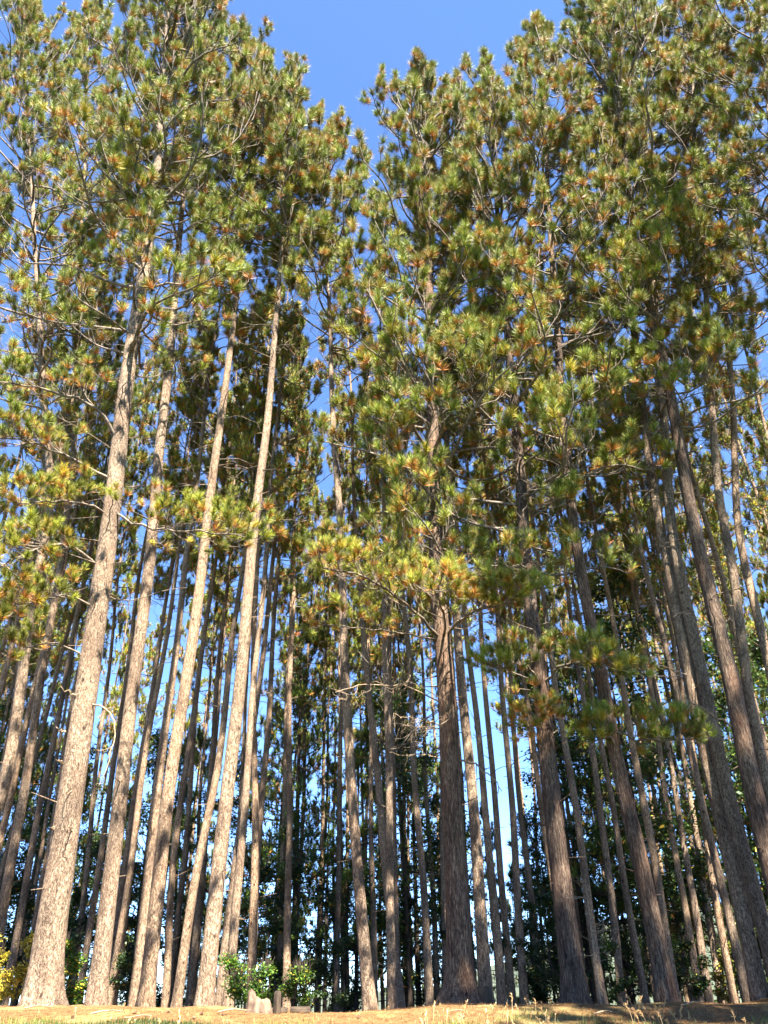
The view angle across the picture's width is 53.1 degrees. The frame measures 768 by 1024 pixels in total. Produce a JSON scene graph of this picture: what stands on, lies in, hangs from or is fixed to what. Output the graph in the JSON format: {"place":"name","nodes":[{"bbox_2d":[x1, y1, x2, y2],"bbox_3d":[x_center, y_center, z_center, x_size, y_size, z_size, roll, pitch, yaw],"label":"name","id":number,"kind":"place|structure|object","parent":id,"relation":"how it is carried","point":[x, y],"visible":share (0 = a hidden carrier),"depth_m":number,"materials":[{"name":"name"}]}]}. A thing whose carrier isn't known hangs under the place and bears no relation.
{"place":"outdoors","nodes":[
{"label":"outdoors","id":0,"kind":"place"},
{"bbox_2d":[0,998,767,1023],"bbox_3d":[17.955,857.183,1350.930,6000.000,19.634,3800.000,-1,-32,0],"label":"ground","id":1,"kind":"structure","parent":0,"point":[206,1017],"depth_m":10.01,"materials":[{"name":"brown plant"}]},
{"bbox_2d":[0,284,69,625],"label":"pine tree","id":2,"kind":"object","parent":1,"relation":"on","point":[4,505],"visible":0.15,"depth_m":28.13,"materials":[{"name":"green plant"}]},
{"bbox_2d":[0,743,105,1006],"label":"leafy tree","id":3,"kind":"object","parent":1,"relation":"on","point":[26,823],"visible":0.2,"depth_m":31.96,"materials":[{"name":"green plant"}]},
{"bbox_2d":[0,268,123,701],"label":"pine tree","id":4,"kind":"object","parent":1,"relation":"on","point":[105,297],"visible":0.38,"depth_m":27.03,"materials":[{"name":"green plant"}]},
{"bbox_2d":[9,512,115,1006],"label":"pine tree","id":5,"kind":"object","parent":1,"relation":"on","point":[55,657],"visible":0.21,"depth_m":32.84,"materials":[{"name":"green plant"}]},
{"bbox_2d":[0,316,128,852],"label":"pine tree","id":6,"kind":"object","parent":1,"relation":"on","point":[17,765],"visible":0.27,"depth_m":26.90,"materials":[{"name":"green plant"}]},
{"bbox_2d":[0,407,140,887],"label":"pine tree","id":7,"kind":"object","parent":1,"relation":"on","point":[37,748],"visible":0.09,"depth_m":30.51,"materials":[{"name":"green plant"}]},
{"bbox_2d":[0,356,151,1005],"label":"pine tree","id":8,"kind":"object","parent":1,"relation":"on","point":[12,959],"visible":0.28,"depth_m":26.56,"materials":[{"name":"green plant"}]},
{"bbox_2d":[64,929,87,1004],"bbox_3d":[-7.130,10.420,17.318,1.025,1.856,0.953,-1,-32,0],"label":"shrub","id":9,"kind":"object","parent":1,"relation":"on","point":[73,964],"visible":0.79,"depth_m":17.35,"materials":[{"name":"green plant"}]},
{"bbox_2d":[0,0,160,817],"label":"pine tree","id":10,"kind":"object","parent":1,"relation":"on","point":[28,35],"visible":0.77,"depth_m":26.03,"materials":[{"name":"green plant"}]},
{"bbox_2d":[0,0,167,968],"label":"pine tree","id":11,"kind":"object","parent":1,"relation":"on","point":[93,7],"visible":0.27,"depth_m":28.52,"materials":[{"name":"green plant"}]},
{"bbox_2d":[20,379,151,987],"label":"pine tree","id":12,"kind":"object","parent":1,"relation":"on","point":[134,434],"visible":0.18,"depth_m":30.96,"materials":[{"name":"green plant"}]},
{"bbox_2d":[73,559,138,918],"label":"pine tree","id":13,"kind":"object","parent":1,"relation":"on","point":[120,673],"visible":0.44,"depth_m":42.92,"materials":[{"name":"green plant"}]},
{"bbox_2d":[66,836,145,988],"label":"young tree","id":14,"kind":"object","parent":1,"relation":"on","point":[132,923],"visible":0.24,"depth_m":24.29,"materials":[{"name":"green plant"}]},
{"bbox_2d":[65,357,169,1001],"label":"pine tree","id":15,"kind":"object","parent":1,"relation":"on","point":[150,383],"visible":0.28,"depth_m":30.83,"materials":[{"name":"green plant"}]},
{"bbox_2d":[72,723,203,1005],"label":"leafy tree","id":16,"kind":"object","parent":1,"relation":"on","point":[144,813],"visible":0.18,"depth_m":31.50,"materials":[{"name":"green plant"}]},
{"bbox_2d":[78,310,199,1004],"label":"pine tree","id":17,"kind":"object","parent":1,"relation":"on","point":[133,529],"visible":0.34,"depth_m":29.37,"materials":[{"name":"green plant"}]},
{"bbox_2d":[0,0,288,1006],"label":"pine tree","id":18,"kind":"object","parent":1,"relation":"on","point":[44,982],"visible":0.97,"depth_m":18.20,"materials":[{"name":"green plant"}]},
{"bbox_2d":[114,374,206,1005],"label":"pine tree","id":19,"kind":"object","parent":1,"relation":"on","point":[191,566],"visible":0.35,"depth_m":26.27,"materials":[{"name":"green plant"}]},
{"bbox_2d":[109,330,223,972],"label":"pine tree","id":20,"kind":"object","parent":1,"relation":"on","point":[130,820],"visible":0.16,"depth_m":28.59,"materials":[{"name":"green plant"}]},
{"bbox_2d":[108,315,241,1004],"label":"pine tree","id":21,"kind":"object","parent":1,"relation":"on","point":[119,940],"visible":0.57,"depth_m":24.43,"materials":[{"name":"green plant"}]},
{"bbox_2d":[118,724,240,1006],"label":"conifer tree","id":22,"kind":"object","parent":1,"relation":"on","point":[199,732],"visible":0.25,"depth_m":35.06,"materials":[{"name":"green plant"}]},
{"bbox_2d":[83,0,283,1005],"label":"pine tree","id":23,"kind":"object","parent":1,"relation":"on","point":[97,988],"visible":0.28,"depth_m":18.83,"materials":[{"name":"green plant"}]},
{"bbox_2d":[127,235,265,1006],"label":"pine tree","id":24,"kind":"object","parent":1,"relation":"on","point":[149,860],"visible":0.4,"depth_m":24.29,"materials":[{"name":"green plant"}]},
{"bbox_2d":[160,392,249,1004],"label":"pine tree","id":25,"kind":"object","parent":1,"relation":"on","point":[177,923],"visible":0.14,"depth_m":28.78,"materials":[{"name":"green plant"}]},
{"bbox_2d":[182,460,240,993],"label":"pine tree","id":26,"kind":"object","parent":1,"relation":"on","point":[212,659],"visible":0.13,"depth_m":36.07,"materials":[{"name":"green plant"}]},
{"bbox_2d":[160,305,276,1007],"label":"pine tree","id":27,"kind":"object","parent":1,"relation":"on","point":[169,939],"visible":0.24,"depth_m":25.64,"materials":[{"name":"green plant"}]},
{"bbox_2d":[168,750,281,980],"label":"leafy tree","id":28,"kind":"object","parent":1,"relation":"on","point":[235,802],"visible":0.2,"depth_m":32.35,"materials":[{"name":"green plant"}]},
{"bbox_2d":[183,372,268,1006],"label":"pine tree","id":29,"kind":"object","parent":1,"relation":"on","point":[196,929],"visible":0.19,"depth_m":29.03,"materials":[{"name":"green plant"}]},
{"bbox_2d":[194,432,263,998],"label":"pine tree","id":30,"kind":"object","parent":1,"relation":"on","point":[213,644],"visible":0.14,"depth_m":34.85,"materials":[{"name":"green plant"}]},
{"bbox_2d":[217,943,250,1008],"bbox_3d":[-2.887,9.195,14.981,0.689,1.401,0.859,24,-40,-34],"label":"shrub","id":31,"kind":"object","parent":1,"relation":"on","point":[236,970],"visible":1,"depth_m":14.93,"materials":[{"name":"green plant"}]},
{"bbox_2d":[134,15,340,1007],"bbox_3d":[-4.600,-5.446,22.490,5.570,34.302,6.367,-22,-37,29],"label":"pine tree","id":32,"kind":"object","parent":1,"relation":"on","point":[263,57],"visible":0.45,"depth_m":22.36,"materials":[{"name":"green plant"}]},
{"bbox_2d":[170,286,310,1007],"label":"pine tree","id":33,"kind":"object","parent":1,"relation":"on","point":[178,989],"visible":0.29,"depth_m":23.40,"materials":[{"name":"green plant"}]},
{"bbox_2d":[197,842,311,994],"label":"young tree","id":34,"kind":"object","parent":1,"relation":"on","point":[267,873],"visible":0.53,"depth_m":24.26,"materials":[{"name":"green plant"}]},
{"bbox_2d":[219,289,293,996],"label":"pine tree","id":35,"kind":"object","parent":1,"relation":"on","point":[255,388],"visible":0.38,"depth_m":25.54,"materials":[{"name":"green plant"}]},
{"bbox_2d":[202,671,333,1012],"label":"conifer tree","id":36,"kind":"object","parent":1,"relation":"on","point":[308,823],"visible":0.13,"depth_m":40.19,"materials":[{"name":"green plant"}]},
{"bbox_2d":[215,301,327,1005],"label":"pine tree","id":37,"kind":"object","parent":1,"relation":"on","point":[297,486],"visible":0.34,"depth_m":27.10,"materials":[{"name":"green plant"}]},
{"bbox_2d":[222,253,336,1007],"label":"pine tree","id":38,"kind":"object","parent":1,"relation":"on","point":[239,865],"visible":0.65,"depth_m":25.12,"materials":[{"name":"green plant"}]},
{"bbox_2d":[193,48,366,1005],"bbox_3d":[-3.467,-4.325,20.875,5.377,30.665,5.335,-11,-33,15],"label":"pine tree","id":39,"kind":"object","parent":1,"relation":"on","point":[287,119],"visible":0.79,"depth_m":22.98,"materials":[{"name":"green plant"}]},
{"bbox_2d":[241,806,327,986],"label":"leafy tree","id":40,"kind":"object","parent":1,"relation":"on","point":[280,867],"visible":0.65,"depth_m":25.18,"materials":[{"name":"green plant"}]},
{"bbox_2d":[202,598,367,1006],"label":"conifer tree","id":41,"kind":"object","parent":1,"relation":"on","point":[315,693],"visible":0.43,"depth_m":33.73,"materials":[{"name":"green plant"}]},
{"bbox_2d":[243,324,335,1008],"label":"pine tree","id":42,"kind":"object","parent":1,"relation":"on","point":[264,763],"visible":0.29,"depth_m":27.11,"materials":[{"name":"green plant"}]},
{"bbox_2d":[272,950,320,1007],"bbox_3d":[-1.604,8.986,14.457,0.757,1.265,0.803,27,-42,-37],"label":"shrub","id":43,"kind":"object","parent":1,"relation":"on","point":[300,974],"visible":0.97,"depth_m":14.41,"materials":[{"name":"green plant"}]},
{"bbox_2d":[266,398,332,1006],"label":"pine tree","id":44,"kind":"object","parent":1,"relation":"on","point":[301,639],"visible":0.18,"depth_m":31.41,"materials":[{"name":"green plant"}]},
{"bbox_2d":[258,331,351,1011],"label":"pine tree","id":45,"kind":"object","parent":1,"relation":"on","point":[294,588],"visible":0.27,"depth_m":26.60,"materials":[{"name":"green plant"}]},
{"bbox_2d":[278,483,336,1005],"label":"pine tree","id":46,"kind":"object","parent":1,"relation":"on","point":[329,677],"visible":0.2,"depth_m":37.98,"materials":[{"name":"green plant"}]},
{"bbox_2d":[274,750,380,1012],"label":"conifer tree","id":47,"kind":"object","parent":1,"relation":"on","point":[333,770],"visible":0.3,"depth_m":36.16,"materials":[{"name":"green plant"}]},
{"bbox_2d":[301,928,356,1011],"bbox_3d":[-1.405,11.943,19.774,1.535,2.275,1.278,-1,-32,0],"label":"shrub","id":48,"kind":"object","parent":1,"relation":"on","point":[339,950],"visible":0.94,"depth_m":19.76,"materials":[{"name":"green plant"}]},
{"bbox_2d":[306,512,351,1012],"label":"pine tree","id":49,"kind":"object","parent":1,"relation":"on","point":[318,666],"visible":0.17,"depth_m":37.69,"materials":[{"name":"green plant"}]},
{"bbox_2d":[263,97,407,1010],"bbox_3d":[-2.027,-2.687,21.890,5.270,29.206,5.044,24,-40,-34],"label":"pine tree","id":50,"kind":"object","parent":1,"relation":"on","point":[334,125],"visible":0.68,"depth_m":23.19,"materials":[{"name":"green plant"}]},
{"bbox_2d":[305,420,367,1011],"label":"pine tree","id":51,"kind":"object","parent":1,"relation":"on","point":[321,650],"visible":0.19,"depth_m":35.73,"materials":[{"name":"green plant"}]},
{"bbox_2d":[316,552,365,1011],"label":"pine tree","id":52,"kind":"object","parent":1,"relation":"on","point":[355,683],"visible":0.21,"depth_m":36.64,"materials":[{"name":"green plant"}]},
{"bbox_2d":[306,393,380,1011],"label":"pine tree","id":53,"kind":"object","parent":1,"relation":"on","point":[333,609],"visible":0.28,"depth_m":29.49,"materials":[{"name":"green plant"}]},
{"bbox_2d":[319,854,383,1011],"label":"leafy tree","id":54,"kind":"object","parent":1,"relation":"on","point":[352,907],"visible":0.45,"depth_m":27.48,"materials":[{"name":"green plant"}]},
{"bbox_2d":[291,726,414,1011],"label":"conifer tree","id":55,"kind":"object","parent":1,"relation":"on","point":[363,735],"visible":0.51,"depth_m":28.11,"materials":[{"name":"green plant"}]},
{"bbox_2d":[316,262,405,1008],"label":"pine tree","id":56,"kind":"object","parent":1,"relation":"on","point":[353,487],"visible":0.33,"depth_m":27.43,"materials":[{"name":"green plant"}]},
{"bbox_2d":[324,395,400,1007],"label":"pine tree","id":57,"kind":"object","parent":1,"relation":"on","point":[375,964],"visible":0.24,"depth_m":28.55,"materials":[{"name":"green plant"}]},
{"bbox_2d":[337,258,420,1009],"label":"pine tree","id":58,"kind":"object","parent":1,"relation":"on","point":[392,1001],"visible":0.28,"depth_m":20.38,"materials":[{"name":"green plant"}]},
{"bbox_2d":[344,377,414,963],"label":"pine tree","id":59,"kind":"object","parent":1,"relation":"on","point":[396,903],"visible":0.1,"depth_m":26.15,"materials":[{"name":"green plant"}]},
{"bbox_2d":[355,306,445,1005],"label":"pine tree","id":60,"kind":"object","parent":1,"relation":"on","point":[428,984],"visible":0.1,"depth_m":23.33,"materials":[{"name":"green plant"}]},
{"bbox_2d":[331,673,488,1007],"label":"leafy tree","id":61,"kind":"object","parent":1,"relation":"on","point":[406,919],"visible":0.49,"depth_m":28.16,"materials":[{"name":"green plant"}]},
{"bbox_2d":[391,473,446,997],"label":"pine tree","id":62,"kind":"object","parent":1,"relation":"on","point":[431,665],"visible":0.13,"depth_m":32.15,"materials":[{"name":"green plant"}]},
{"bbox_2d":[296,44,555,1004],"bbox_3d":[1.542,-4.114,20.984,7.012,30.342,7.557,-1,-32,0],"label":"pine tree","id":63,"kind":"object","parent":1,"relation":"on","point":[459,979],"visible":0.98,"depth_m":17.62,"materials":[{"name":"green plant"}]},
{"bbox_2d":[364,661,494,1006],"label":"conifer tree","id":64,"kind":"object","parent":1,"relation":"on","point":[430,770],"visible":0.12,"depth_m":34.42,"materials":[{"name":"green plant"}]},
{"bbox_2d":[398,784,475,977],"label":"leafy tree","id":65,"kind":"object","parent":1,"relation":"on","point":[432,800],"visible":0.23,"depth_m":29.86,"materials":[{"name":"green plant"}]},
{"bbox_2d":[384,71,502,1002],"bbox_3d":[2.044,-3.896,22.750,4.243,31.933,5.486,-1,-32,0],"label":"pine tree","id":66,"kind":"object","parent":1,"relation":"on","point":[483,957],"visible":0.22,"depth_m":18.62,"materials":[{"name":"green plant"}]},
{"bbox_2d":[398,291,507,1004],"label":"pine tree","id":67,"kind":"object","parent":1,"relation":"on","point":[501,995],"visible":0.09,"depth_m":22.46,"materials":[{"name":"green plant"}]},
{"bbox_2d":[427,378,532,1004],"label":"pine tree","id":68,"kind":"object","parent":1,"relation":"on","point":[505,922],"visible":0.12,"depth_m":24.34,"materials":[{"name":"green plant"}]},
{"bbox_2d":[451,384,555,1004],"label":"pine tree","id":69,"kind":"object","parent":1,"relation":"on","point":[522,979],"visible":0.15,"depth_m":23.60,"materials":[{"name":"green plant"}]},
{"bbox_2d":[472,392,544,1003],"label":"pine tree","id":70,"kind":"object","parent":1,"relation":"on","point":[530,890],"visible":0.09,"depth_m":27.56,"materials":[{"name":"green plant"}]},
{"bbox_2d":[458,388,559,969],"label":"pine tree","id":71,"kind":"object","parent":1,"relation":"on","point":[536,774],"visible":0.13,"depth_m":27.03,"materials":[{"name":"green plant"}]},
{"bbox_2d":[380,45,657,1003],"bbox_3d":[2.751,-3.871,20.254,6.279,29.166,7.077,24,-40,-34],"label":"pine tree","id":72,"kind":"object","parent":1,"relation":"on","point":[486,93],"visible":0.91,"depth_m":18.03,"materials":[{"name":"green plant"}]},
{"bbox_2d":[511,886,559,1000],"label":"young tree","id":73,"kind":"object","parent":1,"relation":"on","point":[549,925],"visible":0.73,"depth_m":21.17,"materials":[{"name":"green plant"}]},
{"bbox_2d":[471,300,608,1003],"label":"pine tree","id":74,"kind":"object","parent":1,"relation":"on","point":[575,807],"visible":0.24,"depth_m":22.20,"materials":[{"name":"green plant"}]},
{"bbox_2d":[509,800,601,996],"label":"leafy tree","id":75,"kind":"object","parent":1,"relation":"on","point":[537,858],"visible":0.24,"depth_m":29.81,"materials":[{"name":"green plant"}]},
{"bbox_2d":[503,340,626,1004],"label":"pine tree","id":76,"kind":"object","parent":1,"relation":"on","point":[609,883],"visible":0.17,"depth_m":24.80,"materials":[{"name":"green plant"}]},
{"bbox_2d":[499,676,644,1003],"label":"leafy tree","id":77,"kind":"object","parent":1,"relation":"on","point":[611,851],"visible":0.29,"depth_m":28.85,"materials":[{"name":"green plant"}]},
{"bbox_2d":[427,8,718,1001],"bbox_3d":[4.745,-5.871,21.257,6.534,33.590,5.892,19,-37,-29],"label":"pine tree","id":78,"kind":"object","parent":1,"relation":"on","point":[603,712],"visible":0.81,"depth_m":19.97,"materials":[{"name":"green plant"}]},
{"bbox_2d":[518,373,650,1002],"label":"pine tree","id":79,"kind":"object","parent":1,"relation":"on","point":[642,984],"visible":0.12,"depth_m":25.30,"materials":[{"name":"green plant"}]},
{"bbox_2d":[505,598,680,1003],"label":"conifer tree","id":80,"kind":"object","parent":1,"relation":"on","point":[518,681],"visible":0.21,"depth_m":31.90,"materials":[{"name":"green plant"}]},
{"bbox_2d":[531,265,680,1001],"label":"pine tree","id":81,"kind":"object","parent":1,"relation":"on","point":[655,866],"visible":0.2,"depth_m":23.98,"materials":[{"name":"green plant"}]},
{"bbox_2d":[536,665,692,1004],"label":"conifer tree","id":82,"kind":"object","parent":1,"relation":"on","point":[572,708],"visible":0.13,"depth_m":35.91,"materials":[{"name":"green plant"}]},
{"bbox_2d":[507,0,767,897],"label":"pine tree","id":83,"kind":"object","parent":1,"relation":"on","point":[753,791],"visible":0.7,"depth_m":20.98,"materials":[{"name":"green plant"}]},
{"bbox_2d":[575,320,704,1002],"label":"pine tree","id":84,"kind":"object","parent":1,"relation":"on","point":[612,530],"visible":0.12,"depth_m":25.86,"materials":[{"name":"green plant"}]},
{"bbox_2d":[573,343,713,1002],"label":"pine tree","id":85,"kind":"object","parent":1,"relation":"on","point":[708,994],"visible":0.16,"depth_m":25.47,"materials":[{"name":"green plant"}]},
{"bbox_2d":[520,0,767,1000],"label":"pine tree","id":86,"kind":"object","parent":1,"relation":"on","point":[756,980],"visible":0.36,"depth_m":20.84,"materials":[{"name":"green plant"}]},
{"bbox_2d":[559,627,730,998],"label":"conifer tree","id":87,"kind":"object","parent":1,"relation":"on","point":[657,836],"visible":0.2,"depth_m":29.61,"materials":[{"name":"green plant"}]},
{"bbox_2d":[563,277,749,1001],"bbox_3d":[8.051,0.798,23.671,3.128,25.022,2.898,-22,-38,30],"label":"pine tree","id":88,"kind":"object","parent":1,"relation":"on","point":[623,516],"visible":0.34,"depth_m":22.02,"materials":[{"name":"green plant"}]},
{"bbox_2d":[553,0,767,977],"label":"pine tree","id":89,"kind":"object","parent":1,"relation":"on","point":[756,900],"visible":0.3,"depth_m":19.18,"materials":[{"name":"green plant"}]},
{"bbox_2d":[603,349,725,1003],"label":"pine tree","id":90,"kind":"object","parent":1,"relation":"on","point":[711,932],"visible":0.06,"depth_m":26.18,"materials":[{"name":"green plant"}]},
{"bbox_2d":[570,557,767,1002],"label":"leafy tree","id":91,"kind":"object","parent":1,"relation":"on","point":[708,648],"visible":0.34,"depth_m":27.43,"materials":[{"name":"green plant"}]},
{"bbox_2d":[604,342,738,1003],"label":"pine tree","id":92,"kind":"object","parent":1,"relation":"on","point":[730,981],"visible":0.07,"depth_m":24.05,"materials":[{"name":"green plant"}]},
{"bbox_2d":[606,344,741,948],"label":"pine tree","id":93,"kind":"object","parent":1,"relation":"on","point":[659,561],"visible":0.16,"depth_m":26.13,"materials":[{"name":"green plant"}]},
{"bbox_2d":[600,0,767,806],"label":"pine tree","id":94,"kind":"object","parent":1,"relation":"on","point":[687,9],"visible":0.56,"depth_m":23.24,"materials":[{"name":"green plant"}]},
{"bbox_2d":[623,299,767,760],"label":"pine tree","id":95,"kind":"object","parent":1,"relation":"on","point":[701,467],"visible":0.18,"depth_m":24.24,"materials":[{"name":"green plant"}]},
{"bbox_2d":[634,0,767,681],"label":"pine tree","id":96,"kind":"object","parent":1,"relation":"on","point":[754,604],"visible":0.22,"depth_m":23.82,"materials":[{"name":"green plant"}]},
{"bbox_2d":[636,363,766,725],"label":"pine tree","id":97,"kind":"object","parent":1,"relation":"on","point":[713,525],"visible":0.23,"depth_m":28.31,"materials":[{"name":"green plant"}]},
{"bbox_2d":[650,0,767,494],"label":"pine tree","id":98,"kind":"object","parent":1,"relation":"on","point":[752,54],"visible":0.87,"depth_m":24.04,"materials":[{"name":"green plant"}]},
{"bbox_2d":[681,281,767,531],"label":"pine tree","id":99,"kind":"object","parent":1,"relation":"on","point":[758,512],"visible":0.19,"depth_m":28.54,"materials":[{"name":"green plant"}]},
{"bbox_2d":[690,242,767,510],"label":"pine tree","id":100,"kind":"object","parent":1,"relation":"on","point":[757,348],"visible":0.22,"depth_m":25.12,"materials":[{"name":"green plant"}]},
{"bbox_2d":[702,392,767,610],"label":"pine tree","id":101,"kind":"object","parent":1,"relation":"on","point":[763,541],"visible":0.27,"depth_m":32.20,"materials":[{"name":"green plant"}]},
{"bbox_2d":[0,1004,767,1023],"bbox_3d":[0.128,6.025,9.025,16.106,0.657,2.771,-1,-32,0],"label":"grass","id":102,"kind":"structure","parent":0,"point":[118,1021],"depth_m":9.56,"materials":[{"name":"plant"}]},
{"bbox_2d":[0,0,767,1004],"label":"sky","id":103,"kind":"structure","parent":0,"point":[344,42],"materials":[{"name":"blue"}]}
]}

